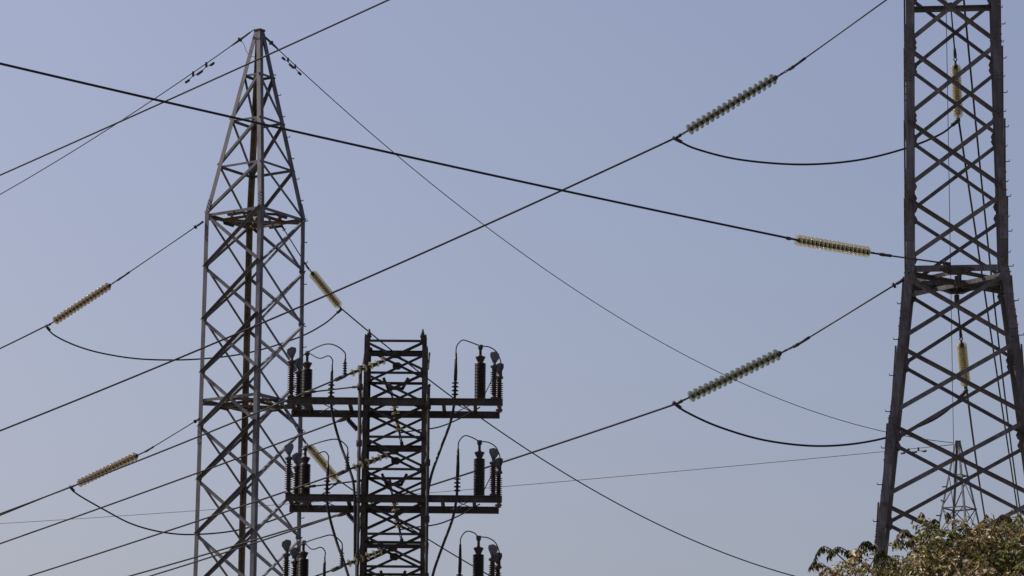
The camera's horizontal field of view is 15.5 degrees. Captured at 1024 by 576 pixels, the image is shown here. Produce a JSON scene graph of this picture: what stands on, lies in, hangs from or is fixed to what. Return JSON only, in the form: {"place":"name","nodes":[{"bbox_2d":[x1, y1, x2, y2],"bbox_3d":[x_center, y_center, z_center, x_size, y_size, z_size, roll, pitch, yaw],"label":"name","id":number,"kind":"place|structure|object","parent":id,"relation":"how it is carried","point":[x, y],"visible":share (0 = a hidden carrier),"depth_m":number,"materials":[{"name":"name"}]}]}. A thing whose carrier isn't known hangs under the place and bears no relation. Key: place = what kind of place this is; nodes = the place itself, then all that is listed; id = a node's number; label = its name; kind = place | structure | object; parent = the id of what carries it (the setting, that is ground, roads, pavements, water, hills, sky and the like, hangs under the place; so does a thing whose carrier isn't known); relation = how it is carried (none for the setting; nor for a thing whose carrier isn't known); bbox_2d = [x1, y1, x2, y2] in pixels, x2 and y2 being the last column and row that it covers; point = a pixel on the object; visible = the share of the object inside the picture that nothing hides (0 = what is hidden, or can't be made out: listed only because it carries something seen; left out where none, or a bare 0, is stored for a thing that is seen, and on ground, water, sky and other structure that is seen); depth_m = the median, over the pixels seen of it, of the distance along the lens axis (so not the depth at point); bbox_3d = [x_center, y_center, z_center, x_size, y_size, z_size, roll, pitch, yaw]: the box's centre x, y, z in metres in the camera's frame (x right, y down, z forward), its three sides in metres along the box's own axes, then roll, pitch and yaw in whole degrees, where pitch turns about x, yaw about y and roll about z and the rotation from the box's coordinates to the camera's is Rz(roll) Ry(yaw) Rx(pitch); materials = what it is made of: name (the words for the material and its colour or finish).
{"place":"outdoors","nodes":[
{"label":"outdoors","id":0,"kind":"place"},
{"bbox_2d":[0,0,1023,575],"label":"sky","id":1,"kind":"structure","parent":0,"point":[559,94],"materials":[{"name":"blue"}]},
{"label":"ground","id":2,"kind":"structure","parent":0,"visible":0},
{"bbox_2d":[193,28,307,575],"bbox_3d":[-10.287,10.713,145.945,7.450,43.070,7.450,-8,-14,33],"label":"lattice tower","id":3,"kind":"structure","parent":2,"relation":"on","point":[257,224],"depth_m":147.84,"materials":[{"name":"metal"}]},
{"bbox_2d":[48,221,203,325],"bbox_3d":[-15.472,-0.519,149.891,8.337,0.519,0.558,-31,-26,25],"label":"insulator string","id":4,"kind":"object","parent":3,"relation":"attached to","point":[80,304],"visible":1,"depth_m":150.42,"materials":[{"name":"brown glass"}]},
{"bbox_2d":[0,324,47,348],"bbox_3d":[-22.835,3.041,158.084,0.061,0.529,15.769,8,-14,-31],"label":"conductor","id":5,"kind":"object","parent":4,"relation":"attached to","point":[22,337],"visible":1,"depth_m":153.64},
{"bbox_2d":[72,418,199,487],"bbox_3d":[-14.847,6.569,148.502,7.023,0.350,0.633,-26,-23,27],"label":"insulator string","id":6,"kind":"object","parent":3,"relation":"attached to","point":[116,465],"visible":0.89,"depth_m":149.02,"materials":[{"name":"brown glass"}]},
{"bbox_2d":[0,488,64,515],"bbox_3d":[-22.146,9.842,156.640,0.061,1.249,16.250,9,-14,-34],"label":"conductor","id":7,"kind":"object","parent":6,"relation":"attached to","point":[17,508],"visible":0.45,"depth_m":154.27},
{"bbox_2d":[231,32,249,46],"bbox_3d":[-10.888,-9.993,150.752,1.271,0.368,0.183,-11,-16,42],"label":"tension clamp","id":8,"kind":"object","parent":3,"relation":"attached to","point":[241,38],"visible":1,"depth_m":150.72,"materials":[{"name":"black metal"}]},
{"bbox_2d":[0,30,252,194],"bbox_3d":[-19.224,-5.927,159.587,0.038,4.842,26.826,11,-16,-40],"label":"earth wire","id":9,"kind":"object","parent":8,"relation":"attached to","point":[122,119],"visible":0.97,"depth_m":156.28,"materials":[{"name":"grey metal"}]},
{"bbox_2d":[185,71,199,82],"bbox_3d":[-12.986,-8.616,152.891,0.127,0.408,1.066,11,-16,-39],"label":"vibration damper","id":10,"kind":"object","parent":9,"relation":"attached to","point":[193,75],"visible":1,"depth_m":152.88,"materials":[{"name":"black metal"}]},
{"bbox_2d":[199,62,214,73],"bbox_3d":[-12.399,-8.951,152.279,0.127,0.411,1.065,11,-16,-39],"label":"vibration damper","id":11,"kind":"object","parent":9,"relation":"attached to","point":[207,65],"visible":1,"depth_m":152.26,"materials":[{"name":"black metal"}]},
{"bbox_2d":[265,36,277,49],"bbox_3d":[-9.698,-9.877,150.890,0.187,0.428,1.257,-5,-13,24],"label":"tension clamp","id":12,"kind":"object","parent":3,"relation":"attached to","point":[271,43],"visible":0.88,"depth_m":150.89,"materials":[{"name":"black metal"}]},
{"bbox_2d":[280,51,952,442],"bbox_3d":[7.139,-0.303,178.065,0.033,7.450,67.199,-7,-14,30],"label":"earth wire","id":13,"kind":"object","parent":12,"relation":"attached to","point":[554,275],"visible":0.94,"depth_m":168.76,"materials":[{"name":"grey metal"}]},
{"bbox_2d":[289,63,301,75],"bbox_3d":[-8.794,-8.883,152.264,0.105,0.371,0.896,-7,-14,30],"label":"vibration damper","id":14,"kind":"object","parent":13,"relation":"attached to","point":[298,72],"visible":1,"depth_m":152.25,"materials":[{"name":"black metal"}]},
{"bbox_2d":[280,404,338,481],"bbox_3d":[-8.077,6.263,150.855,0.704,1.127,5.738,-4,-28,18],"label":"insulator string","id":15,"kind":"object","parent":3,"relation":"attached to","point":[320,460],"visible":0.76,"depth_m":151.10,"materials":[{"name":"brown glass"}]},
{"bbox_2d":[69,480,339,534],"bbox_3d":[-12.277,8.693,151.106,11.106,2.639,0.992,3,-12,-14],"label":"jumper wire","id":16,"kind":"object","parent":15,"relation":"hanging from","point":[72,489],"visible":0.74,"depth_m":150.25,"materials":[{"name":"black metal"}]},
{"bbox_2d":[340,481,488,574],"bbox_3d":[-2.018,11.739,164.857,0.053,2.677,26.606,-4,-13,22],"label":"conductor","id":17,"kind":"object","parent":15,"relation":"hanging from","point":[428,539],"visible":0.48,"depth_m":161.97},
{"bbox_2d":[281,226,341,309],"bbox_3d":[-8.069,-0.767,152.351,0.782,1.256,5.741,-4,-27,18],"label":"insulator string","id":18,"kind":"object","parent":3,"relation":"attached to","point":[323,287],"visible":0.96,"depth_m":152.30,"materials":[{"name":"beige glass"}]},
{"bbox_2d":[45,309,342,360],"bbox_3d":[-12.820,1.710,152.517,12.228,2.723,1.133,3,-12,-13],"label":"jumper wire","id":19,"kind":"object","parent":18,"relation":"hanging from","point":[335,314],"visible":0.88,"depth_m":151.87,"materials":[{"name":"black metal"}]},
{"bbox_2d":[343,310,793,575],"bbox_3d":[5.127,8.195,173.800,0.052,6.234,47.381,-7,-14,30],"label":"conductor","id":20,"kind":"object","parent":18,"relation":"attached to","point":[572,477],"visible":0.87,"depth_m":170.23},
{"bbox_2d":[285,329,502,575],"bbox_3d":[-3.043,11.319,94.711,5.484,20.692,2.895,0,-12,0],"label":"cable mast","id":21,"kind":"object","parent":2,"relation":"on","point":[368,412],"visible":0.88,"depth_m":95.71,"materials":[{"name":"metal"}]},
{"bbox_2d":[282,539,290,575],"bbox_3d":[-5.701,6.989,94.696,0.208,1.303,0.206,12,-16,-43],"label":"surge arrester","id":22,"kind":"object","parent":21,"relation":"on","point":[286,544],"visible":1,"depth_m":94.68,"materials":[{"name":"ceramic"}]},
{"bbox_2d":[284,443,293,493],"bbox_3d":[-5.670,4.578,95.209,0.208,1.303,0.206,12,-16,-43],"label":"surge arrester","id":23,"kind":"object","parent":21,"relation":"on","point":[288,448],"visible":1,"depth_m":95.16,"materials":[{"name":"ceramic"}]},
{"bbox_2d":[287,347,295,396],"bbox_3d":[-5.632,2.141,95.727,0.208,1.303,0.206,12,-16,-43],"label":"surge arrester","id":24,"kind":"object","parent":21,"relation":"on","point":[291,351],"visible":1,"depth_m":95.68,"materials":[{"name":"ceramic"}]},
{"bbox_2d":[290,547,298,575],"bbox_3d":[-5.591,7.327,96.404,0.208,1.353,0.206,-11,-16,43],"label":"surge arrester","id":25,"kind":"object","parent":21,"relation":"on","point":[294,568],"visible":1,"depth_m":96.41,"materials":[{"name":"ceramic"}]},
{"bbox_2d":[292,452,300,504],"bbox_3d":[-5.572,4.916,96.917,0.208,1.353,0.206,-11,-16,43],"label":"surge arrester","id":26,"kind":"object","parent":21,"relation":"on","point":[296,468],"visible":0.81,"depth_m":96.88,"materials":[{"name":"ceramic"}]},
{"bbox_2d":[294,358,302,409],"bbox_3d":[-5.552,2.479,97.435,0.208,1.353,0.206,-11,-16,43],"label":"surge arrester","id":27,"kind":"object","parent":21,"relation":"on","point":[298,372],"visible":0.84,"depth_m":97.40,"materials":[{"name":"ceramic"}]},
{"bbox_2d":[297,540,308,575],"bbox_3d":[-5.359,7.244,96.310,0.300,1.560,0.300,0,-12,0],"label":"sealing end","id":28,"kind":"object","parent":21,"relation":"attached to","point":[303,566],"visible":0.99,"depth_m":96.25,"materials":[{"name":"ceramic"}]},
{"bbox_2d":[305,543,325,555],"bbox_3d":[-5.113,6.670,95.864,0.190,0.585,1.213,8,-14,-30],"label":"connecting lead","id":29,"kind":"object","parent":28,"relation":"attached to","point":[316,548],"visible":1,"depth_m":95.49,"materials":[{"name":"grey metal"}]},
{"bbox_2d":[299,446,310,505],"bbox_3d":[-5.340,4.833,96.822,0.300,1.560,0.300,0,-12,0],"label":"sealing end","id":30,"kind":"object","parent":21,"relation":"attached to","point":[305,472],"visible":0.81,"depth_m":96.72,"materials":[{"name":"ceramic"}]},
{"bbox_2d":[307,448,328,460],"bbox_3d":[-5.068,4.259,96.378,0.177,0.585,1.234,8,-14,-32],"label":"connecting lead","id":31,"kind":"object","parent":30,"relation":"attached to","point":[319,453],"visible":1,"depth_m":96.03,"materials":[{"name":"black metal"}]},
{"bbox_2d":[301,351,312,410],"bbox_3d":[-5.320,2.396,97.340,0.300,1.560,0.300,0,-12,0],"label":"sealing end","id":32,"kind":"object","parent":21,"relation":"attached to","point":[306,377],"visible":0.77,"depth_m":97.24,"materials":[{"name":"ceramic"}]},
{"bbox_2d":[308,352,332,364],"bbox_3d":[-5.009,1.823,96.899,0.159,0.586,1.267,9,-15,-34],"label":"connecting lead","id":33,"kind":"object","parent":32,"relation":"attached to","point":[322,357],"visible":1,"depth_m":96.56,"materials":[{"name":"black metal"}]},
{"bbox_2d":[323,556,325,575],"bbox_3d":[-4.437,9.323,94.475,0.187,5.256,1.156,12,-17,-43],"label":"power cable","id":34,"kind":"object","parent":21,"relation":"hanging from","point":[324,568],"visible":1,"depth_m":95.27,"materials":[{"name":"black rubber"}]},
{"bbox_2d":[324,461,349,575],"bbox_3d":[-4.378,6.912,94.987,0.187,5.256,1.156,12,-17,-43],"label":"power cable","id":35,"kind":"object","parent":21,"relation":"hanging from","point":[327,480],"visible":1,"depth_m":95.50,"materials":[{"name":"black rubber"}]},
{"bbox_2d":[328,365,355,564],"bbox_3d":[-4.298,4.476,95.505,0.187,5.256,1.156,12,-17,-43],"label":"power cable","id":36,"kind":"object","parent":21,"relation":"hanging from","point":[331,385],"visible":1,"depth_m":95.55,"materials":[{"name":"black rubber"}]},
{"bbox_2d":[336,418,348,421],"bbox_3d":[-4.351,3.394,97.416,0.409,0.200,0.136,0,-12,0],"label":"line clamp","id":37,"kind":"object","parent":21,"relation":"hanging from","point":[341,419],"visible":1,"depth_m":97.36,"materials":[{"name":"grey metal"}]},
{"bbox_2d":[0,421,337,543],"bbox_3d":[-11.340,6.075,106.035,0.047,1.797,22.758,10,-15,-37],"label":"conductor","id":38,"kind":"object","parent":37,"relation":"attached to","point":[171,482],"visible":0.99,"depth_m":103.51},
{"bbox_2d":[346,418,357,430],"bbox_3d":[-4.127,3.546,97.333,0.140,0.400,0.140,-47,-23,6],"label":"post insulator","id":39,"kind":"object","parent":37,"relation":"attached to","point":[352,424],"visible":0.9,"depth_m":97.30,"materials":[{"name":"black ceramic"}]},
{"bbox_2d":[337,513,347,516],"bbox_3d":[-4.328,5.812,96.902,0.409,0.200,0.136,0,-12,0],"label":"line clamp","id":40,"kind":"object","parent":21,"relation":"hanging from","point":[340,514],"visible":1,"depth_m":96.85,"materials":[{"name":"black metal"}]},
{"bbox_2d":[150,515,336,575],"bbox_3d":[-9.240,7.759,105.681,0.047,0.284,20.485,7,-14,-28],"label":"conductor","id":41,"kind":"object","parent":40,"relation":"attached to","point":[243,546],"visible":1,"depth_m":102.14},
{"bbox_2d":[347,513,353,523],"bbox_3d":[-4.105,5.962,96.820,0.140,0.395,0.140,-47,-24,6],"label":"post insulator","id":42,"kind":"object","parent":21,"relation":"attached to","point":[350,516],"visible":0.62,"depth_m":96.81,"materials":[{"name":"black ceramic"}]},
{"bbox_2d":[355,365,362,575],"bbox_3d":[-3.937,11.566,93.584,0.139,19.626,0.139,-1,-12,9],"label":"conduit","id":43,"kind":"object","parent":21,"relation":"attached to","point":[359,444],"visible":1,"depth_m":95.06,"materials":[{"name":"metal"}]},
{"bbox_2d":[305,385,356,393],"bbox_3d":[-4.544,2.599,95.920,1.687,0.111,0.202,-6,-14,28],"label":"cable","id":44,"kind":"object","parent":43,"relation":"attached to","point":[315,391],"visible":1,"depth_m":96.08,"materials":[{"name":"grey metal"}]},
{"bbox_2d":[305,479,361,487],"bbox_3d":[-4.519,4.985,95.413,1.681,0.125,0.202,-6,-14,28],"label":"strut","id":45,"kind":"object","parent":43,"relation":"attached to","point":[312,486],"visible":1,"depth_m":95.55,"materials":[{"name":"black metal"}]},
{"bbox_2d":[333,541,403,570],"bbox_3d":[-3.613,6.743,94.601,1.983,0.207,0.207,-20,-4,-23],"label":"insulator string","id":46,"kind":"object","parent":21,"relation":"attached to","point":[374,553],"visible":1,"depth_m":94.55,"materials":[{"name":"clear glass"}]},
{"bbox_2d":[336,352,406,379],"bbox_3d":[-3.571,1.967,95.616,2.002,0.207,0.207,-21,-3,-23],"label":"insulator string","id":47,"kind":"object","parent":21,"relation":"attached to","point":[371,365],"visible":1,"depth_m":95.55,"materials":[{"name":"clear glass"}]},
{"bbox_3d":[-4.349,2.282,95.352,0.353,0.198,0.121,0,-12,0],"label":"line clamp","id":48,"kind":"object","parent":47,"relation":"hanging from","visible":0},
{"bbox_2d":[0,380,333,513],"bbox_3d":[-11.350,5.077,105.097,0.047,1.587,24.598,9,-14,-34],"label":"conductor","id":49,"kind":"object","parent":48,"relation":"attached to","point":[167,448],"visible":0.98,"depth_m":102.29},
{"bbox_2d":[342,358,346,373],"bbox_3d":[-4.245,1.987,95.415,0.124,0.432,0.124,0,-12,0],"label":"post insulator","id":50,"kind":"object","parent":48,"relation":"attached to","point":[344,367],"visible":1,"depth_m":95.38,"materials":[{"name":"black ceramic"}]},
{"bbox_2d":[296,343,345,367],"bbox_3d":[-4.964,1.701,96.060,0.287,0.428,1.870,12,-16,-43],"label":"connecting lead","id":51,"kind":"object","parent":50,"relation":"attached to","point":[317,347],"visible":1,"depth_m":95.95,"materials":[{"name":"grey metal"}]},
{"bbox_2d":[339,447,408,474],"bbox_3d":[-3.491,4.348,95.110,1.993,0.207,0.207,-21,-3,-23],"label":"insulator string","id":52,"kind":"object","parent":21,"relation":"attached to","point":[367,462],"visible":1,"depth_m":95.03,"materials":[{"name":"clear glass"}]},
{"bbox_3d":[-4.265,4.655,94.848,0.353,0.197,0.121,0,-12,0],"label":"line clamp","id":53,"kind":"object","parent":52,"relation":"hanging from","visible":0},
{"bbox_2d":[28,474,335,575],"bbox_3d":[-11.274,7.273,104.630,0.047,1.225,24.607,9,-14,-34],"label":"conductor","id":54,"kind":"object","parent":53,"relation":"attached to","point":[185,524],"visible":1,"depth_m":101.12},
{"bbox_2d":[345,452,349,468],"bbox_3d":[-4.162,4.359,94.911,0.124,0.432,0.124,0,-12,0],"label":"post insulator","id":55,"kind":"object","parent":53,"relation":"attached to","point":[347,457],"visible":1,"depth_m":94.88,"materials":[{"name":"black ceramic"}]},
{"bbox_2d":[294,439,347,462],"bbox_3d":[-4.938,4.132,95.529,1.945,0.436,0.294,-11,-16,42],"label":"connecting lead","id":56,"kind":"object","parent":55,"relation":"attached to","point":[317,443],"visible":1,"depth_m":95.47,"materials":[{"name":"black metal"}]},
{"bbox_2d":[388,383,403,445],"bbox_3d":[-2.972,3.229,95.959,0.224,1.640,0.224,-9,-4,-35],"label":"insulator string","id":57,"kind":"object","parent":21,"relation":"hanging from","point":[395,412],"visible":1,"depth_m":95.92,"materials":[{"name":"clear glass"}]},
{"bbox_2d":[388,479,403,541],"bbox_3d":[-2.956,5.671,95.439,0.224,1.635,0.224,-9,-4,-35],"label":"insulator string","id":58,"kind":"object","parent":21,"relation":"hanging from","point":[395,510],"visible":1,"depth_m":95.40,"materials":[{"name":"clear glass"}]},
{"bbox_2d":[423,384,430,575],"bbox_3d":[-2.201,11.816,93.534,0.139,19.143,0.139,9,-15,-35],"label":"conduit","id":59,"kind":"object","parent":21,"relation":"attached to","point":[427,465],"visible":1,"depth_m":94.98,"materials":[{"name":"metal"}]},
{"bbox_2d":[401,503,479,529],"bbox_3d":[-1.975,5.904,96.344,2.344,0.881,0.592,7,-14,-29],"label":"connecting lead","id":60,"kind":"object","parent":21,"relation":"attached to","point":[444,521],"visible":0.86,"depth_m":96.47,"materials":[{"name":"black metal"}]},
{"bbox_2d":[401,407,479,432],"bbox_3d":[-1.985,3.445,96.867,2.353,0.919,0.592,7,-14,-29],"label":"connecting lead","id":61,"kind":"object","parent":21,"relation":"attached to","point":[444,424],"visible":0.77,"depth_m":97.00,"materials":[{"name":"grey metal"}]},
{"bbox_2d":[429,353,458,491],"bbox_3d":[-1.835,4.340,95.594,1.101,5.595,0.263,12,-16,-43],"label":"power cable","id":62,"kind":"object","parent":21,"relation":"hanging from","point":[455,386],"visible":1,"depth_m":96.03,"materials":[{"name":"black rubber"}]},
{"bbox_2d":[431,448,460,575],"bbox_3d":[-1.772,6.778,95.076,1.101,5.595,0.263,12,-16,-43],"label":"power cable","id":63,"kind":"object","parent":21,"relation":"hanging from","point":[457,483],"visible":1,"depth_m":95.56,"materials":[{"name":"black rubber"}]},
{"bbox_2d":[456,544,462,575],"bbox_3d":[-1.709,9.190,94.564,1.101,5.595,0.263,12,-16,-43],"label":"power cable","id":64,"kind":"object","parent":21,"relation":"hanging from","point":[460,563],"visible":1,"depth_m":95.30,"materials":[{"name":"black rubber"}]},
{"bbox_2d":[472,536,483,575],"bbox_3d":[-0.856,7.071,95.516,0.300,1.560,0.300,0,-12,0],"label":"sealing end","id":65,"kind":"object","parent":21,"relation":"attached to","point":[478,563],"visible":1,"depth_m":95.44,"materials":[{"name":"ceramic"}]},
{"bbox_2d":[460,531,500,565],"bbox_3d":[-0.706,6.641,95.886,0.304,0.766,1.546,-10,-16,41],"label":"connecting lead","id":66,"kind":"object","parent":65,"relation":"attached to","point":[484,537],"visible":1,"depth_m":95.88,"materials":[{"name":"black metal"}]},
{"bbox_2d":[473,440,484,494],"bbox_3d":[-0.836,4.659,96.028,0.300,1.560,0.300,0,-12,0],"label":"sealing end","id":67,"kind":"object","parent":21,"relation":"attached to","point":[479,475],"visible":0.98,"depth_m":95.91,"materials":[{"name":"ceramic"}]},
{"bbox_2d":[458,435,500,470],"bbox_3d":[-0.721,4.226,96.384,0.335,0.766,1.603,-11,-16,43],"label":"connecting lead","id":68,"kind":"object","parent":67,"relation":"attached to","point":[482,441],"visible":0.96,"depth_m":96.26,"materials":[{"name":"black metal"}]},
{"bbox_2d":[474,345,485,397],"bbox_3d":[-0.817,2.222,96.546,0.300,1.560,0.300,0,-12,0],"label":"sealing end","id":69,"kind":"object","parent":21,"relation":"attached to","point":[480,379],"visible":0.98,"depth_m":96.43,"materials":[{"name":"ceramic"}]},
{"bbox_2d":[455,339,501,375],"bbox_3d":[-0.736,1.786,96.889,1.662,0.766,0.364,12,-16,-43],"label":"connecting lead","id":70,"kind":"object","parent":69,"relation":"attached to","point":[483,346],"visible":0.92,"depth_m":96.73,"materials":[{"name":"black metal"}]},
{"bbox_2d":[488,544,497,575],"bbox_3d":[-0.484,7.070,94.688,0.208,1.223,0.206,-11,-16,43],"label":"surge arrester","id":71,"kind":"object","parent":21,"relation":"on","point":[493,549],"visible":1,"depth_m":94.69,"materials":[{"name":"ceramic"}]},
{"bbox_2d":[489,448,498,494],"bbox_3d":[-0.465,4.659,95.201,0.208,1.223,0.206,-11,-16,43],"label":"surge arrester","id":72,"kind":"object","parent":21,"relation":"on","point":[494,453],"visible":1,"depth_m":95.15,"materials":[{"name":"ceramic"}]},
{"bbox_2d":[490,351,499,397],"bbox_3d":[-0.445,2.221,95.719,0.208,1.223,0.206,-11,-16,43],"label":"surge arrester","id":73,"kind":"object","parent":21,"relation":"on","point":[494,356],"visible":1,"depth_m":95.68,"materials":[{"name":"ceramic"}]},
{"bbox_2d":[494,552,501,575],"bbox_3d":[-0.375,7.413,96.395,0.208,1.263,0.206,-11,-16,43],"label":"surge arrester","id":74,"kind":"object","parent":21,"relation":"on","point":[498,567],"visible":0.81,"depth_m":96.43,"materials":[{"name":"ceramic"}]},
{"bbox_2d":[495,458,502,505],"bbox_3d":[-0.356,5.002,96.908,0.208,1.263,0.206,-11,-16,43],"label":"surge arrester","id":75,"kind":"object","parent":21,"relation":"on","point":[499,482],"visible":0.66,"depth_m":96.87,"materials":[{"name":"ceramic"}]},
{"bbox_2d":[496,363,503,410],"bbox_3d":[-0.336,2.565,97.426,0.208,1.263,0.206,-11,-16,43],"label":"surge arrester","id":76,"kind":"object","parent":21,"relation":"on","point":[499,380],"visible":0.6,"depth_m":97.39,"materials":[{"name":"ceramic"}]},
{"bbox_2d":[808,510,1023,575],"bbox_3d":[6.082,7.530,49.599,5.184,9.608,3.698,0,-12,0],"label":"broadleaf tree","id":77,"kind":"object","parent":2,"relation":"on","point":[997,542],"visible":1,"depth_m":50.12,"materials":[{"name":"green plant"}]},
{"bbox_2d":[869,0,1023,572],"bbox_3d":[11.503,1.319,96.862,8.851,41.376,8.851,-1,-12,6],"label":"lattice tower","id":78,"kind":"structure","parent":2,"relation":"on","point":[1000,282],"depth_m":96.73,"materials":[{"name":"metal"}]},
{"bbox_2d":[0,0,388,175],"bbox_3d":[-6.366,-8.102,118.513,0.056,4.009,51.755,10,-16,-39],"label":"conductor","id":79,"kind":"object","parent":78,"relation":"attached to","point":[198,86],"visible":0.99,"depth_m":122.67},
{"bbox_2d":[677,0,886,137],"bbox_3d":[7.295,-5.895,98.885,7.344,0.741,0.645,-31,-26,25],"label":"insulator string","id":80,"kind":"object","parent":78,"relation":"attached to","point":[729,105],"visible":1,"depth_m":99.25,"materials":[{"name":"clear glass"}]},
{"bbox_2d":[0,136,676,430],"bbox_3d":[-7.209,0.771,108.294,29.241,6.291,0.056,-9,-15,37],"label":"conductor","id":81,"kind":"object","parent":80,"relation":"hanging from","point":[526,206],"visible":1,"depth_m":106.45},
{"bbox_2d":[672,118,959,164],"bbox_3d":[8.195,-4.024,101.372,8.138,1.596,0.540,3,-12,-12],"label":"jumper wire","id":82,"kind":"object","parent":80,"relation":"hanging from","point":[955,122],"visible":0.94,"depth_m":101.21,"materials":[{"name":"black metal"}]},
{"bbox_2d":[678,278,903,403],"bbox_3d":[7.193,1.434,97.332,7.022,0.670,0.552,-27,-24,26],"label":"insulator string","id":83,"kind":"object","parent":78,"relation":"attached to","point":[735,374],"visible":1,"depth_m":97.68,"materials":[{"name":"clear glass"}]},
{"bbox_2d":[129,402,677,575],"bbox_3d":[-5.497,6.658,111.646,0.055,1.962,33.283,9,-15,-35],"label":"conductor","id":84,"kind":"object","parent":83,"relation":"attached to","point":[662,408],"visible":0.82,"depth_m":106.74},
{"bbox_2d":[672,388,967,446],"bbox_3d":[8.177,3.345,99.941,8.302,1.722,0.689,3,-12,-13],"label":"jumper wire","id":85,"kind":"object","parent":83,"relation":"hanging from","point":[962,394],"visible":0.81,"depth_m":99.72,"materials":[{"name":"black metal"}]},
{"bbox_2d":[786,234,950,265],"bbox_3d":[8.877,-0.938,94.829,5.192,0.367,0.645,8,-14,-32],"label":"insulator string","id":86,"kind":"object","parent":78,"relation":"attached to","point":[836,246],"visible":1,"depth_m":94.59,"materials":[{"name":"beige glass"}]},
{"bbox_2d":[0,62,792,239],"bbox_3d":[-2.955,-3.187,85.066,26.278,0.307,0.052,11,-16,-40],"label":"conductor","id":87,"kind":"object","parent":86,"relation":"attached to","point":[334,140],"visible":1,"depth_m":84.97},
{"bbox_2d":[949,2,962,123],"bbox_3d":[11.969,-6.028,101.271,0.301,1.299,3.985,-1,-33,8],"label":"insulator string","id":88,"kind":"object","parent":78,"relation":"attached to","point":[956,89],"visible":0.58,"depth_m":100.64,"materials":[{"name":"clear glass"}]},
{"bbox_2d":[958,123,1020,526],"bbox_3d":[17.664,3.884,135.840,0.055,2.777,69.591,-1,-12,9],"label":"conductor","id":89,"kind":"object","parent":88,"relation":"attached to","point":[960,132],"visible":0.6,"depth_m":123.78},
{"bbox_2d":[956,294,969,388],"bbox_3d":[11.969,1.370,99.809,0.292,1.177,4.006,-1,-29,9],"label":"insulator string","id":90,"kind":"object","parent":78,"relation":"attached to","point":[962,356],"visible":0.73,"depth_m":99.53,"materials":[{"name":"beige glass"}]},
{"bbox_2d":[965,386,984,516],"bbox_3d":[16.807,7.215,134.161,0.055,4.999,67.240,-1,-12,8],"label":"conductor","id":91,"kind":"object","parent":90,"relation":"attached to","point":[969,411],"visible":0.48,"depth_m":114.05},
{"bbox_2d":[963,0,1021,515],"bbox_3d":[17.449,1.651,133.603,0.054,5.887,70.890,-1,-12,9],"label":"conductor","id":92,"kind":"object","parent":78,"relation":"attached to","point":[966,28],"visible":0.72,"depth_m":117.98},
{"bbox_2d":[935,440,978,544],"bbox_3d":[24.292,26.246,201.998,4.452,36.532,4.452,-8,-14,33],"label":"lattice tower","id":93,"kind":"structure","parent":2,"relation":"on","point":[957,445],"depth_m":205.18,"materials":[{"name":"metal"}]},
{"bbox_2d":[0,444,952,523],"bbox_3d":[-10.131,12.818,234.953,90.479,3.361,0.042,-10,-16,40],"label":"earth wire","id":94,"kind":"object","parent":93,"relation":"attached to","point":[519,485],"visible":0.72,"depth_m":222.27,"materials":[{"name":"grey metal"}]},
{"bbox_2d":[946,13,954,517],"bbox_3d":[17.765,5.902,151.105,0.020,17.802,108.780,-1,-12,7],"label":"earth wire","id":95,"kind":"object","parent":93,"relation":"attached to","point":[950,261],"visible":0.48,"depth_m":109.67,"materials":[{"name":"grey metal"}]},
{"bbox_3d":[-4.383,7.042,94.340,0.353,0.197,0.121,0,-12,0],"label":"line clamp","id":96,"kind":"object","parent":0,"visible":0},
{"bbox_2d":[339,548,343,564],"bbox_3d":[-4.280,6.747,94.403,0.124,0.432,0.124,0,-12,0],"label":"post insulator","id":97,"kind":"object","parent":96,"relation":"attached to","point":[341,558],"visible":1,"depth_m":94.37,"materials":[{"name":"black ceramic"}]},
{"bbox_2d":[292,534,342,558],"bbox_3d":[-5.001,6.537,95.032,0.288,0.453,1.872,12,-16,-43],"label":"connecting lead","id":98,"kind":"object","parent":97,"relation":"attached to","point":[317,538],"visible":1,"depth_m":94.85,"materials":[{"name":"black metal"}]}
]}

